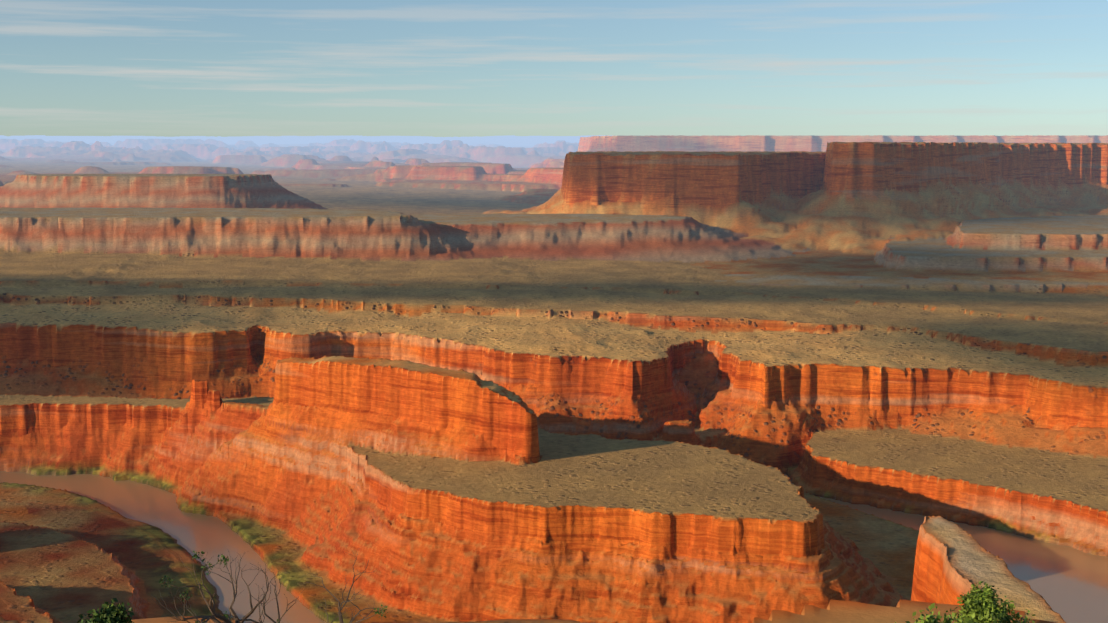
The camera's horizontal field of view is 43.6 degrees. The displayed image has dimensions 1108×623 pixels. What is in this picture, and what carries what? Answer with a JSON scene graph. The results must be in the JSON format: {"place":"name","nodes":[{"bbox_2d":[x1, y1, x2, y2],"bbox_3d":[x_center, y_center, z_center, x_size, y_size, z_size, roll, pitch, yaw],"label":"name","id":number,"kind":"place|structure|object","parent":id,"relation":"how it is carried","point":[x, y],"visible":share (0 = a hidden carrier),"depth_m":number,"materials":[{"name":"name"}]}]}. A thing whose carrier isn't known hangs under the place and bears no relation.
{"place":"outdoors","nodes":[
{"label":"outdoors","id":0,"kind":"place"},
{"bbox_2d":[0,599,1055,622],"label":"terrain","id":1,"kind":"structure","parent":0,"point":[840,611],"depth_m":51.87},
{"bbox_2d":[70,598,134,622],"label":"shrub","id":2,"kind":"object","parent":1,"relation":"on","point":[102,616],"visible":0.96,"depth_m":20.12,"materials":[{"name":"green plant"}]},
{"bbox_2d":[92,603,133,622],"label":"juniper leaf","id":3,"kind":"object","parent":1,"relation":"on","point":[119,613],"visible":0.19,"depth_m":20.23,"materials":[{"name":"green plant"}]},
{"bbox_2d":[151,551,389,622],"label":"bare shrub","id":4,"kind":"object","parent":1,"relation":"on","point":[214,616],"depth_m":20.26,"materials":[{"name":"brown plant"}]},
{"bbox_2d":[905,619,972,622],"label":"shrub","id":5,"kind":"object","parent":1,"relation":"on","point":[932,621],"visible":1,"depth_m":44.61,"materials":[{"name":"green plant"}]},
{"bbox_2d":[959,581,1010,622],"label":"juniper leaf","id":6,"kind":"object","parent":1,"relation":"on","point":[1004,618],"visible":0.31,"depth_m":48.44,"materials":[{"name":"green plant"}]},
{"bbox_2d":[0,135,1107,622],"bbox_3d":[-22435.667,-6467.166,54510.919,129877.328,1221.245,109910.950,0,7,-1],"label":"terrain","id":7,"kind":"structure","parent":0,"point":[580,379],"depth_m":2841.93,"materials":[{"name":"orange stone"}]},
{"bbox_2d":[0,471,1107,622],"bbox_3d":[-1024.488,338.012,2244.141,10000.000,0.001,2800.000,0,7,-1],"label":"river","id":8,"kind":"structure","parent":0,"point":[1069,584],"depth_m":2054.64,"materials":[{"name":"brown liquid"}]},
{"bbox_2d":[0,0,1107,136],"label":"sky","id":9,"kind":"structure","parent":0,"point":[166,68],"materials":[{"name":"blue"}]},
{"bbox_3d":[15.031,11.010,48.732,1.139,1.986,1.492,0,7,-1],"label":"juniper wood","id":10,"kind":"object","parent":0,"visible":0},
{"bbox_2d":[950,581,1034,622],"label":"shrub","id":11,"kind":"object","parent":10,"relation":"attached to","point":[974,606],"visible":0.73,"depth_m":48.50,"materials":[{"name":"green plant"}]},
{"bbox_3d":[11.424,11.539,44.658,2.639,1.997,2.223,0,7,-1],"label":"juniper wood","id":12,"kind":"object","parent":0,"visible":0},
{"bbox_2d":[895,603,984,622],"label":"shrub","id":13,"kind":"object","parent":12,"relation":"attached to","point":[931,616],"visible":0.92,"depth_m":45.33,"materials":[{"name":"green plant"}]}
]}

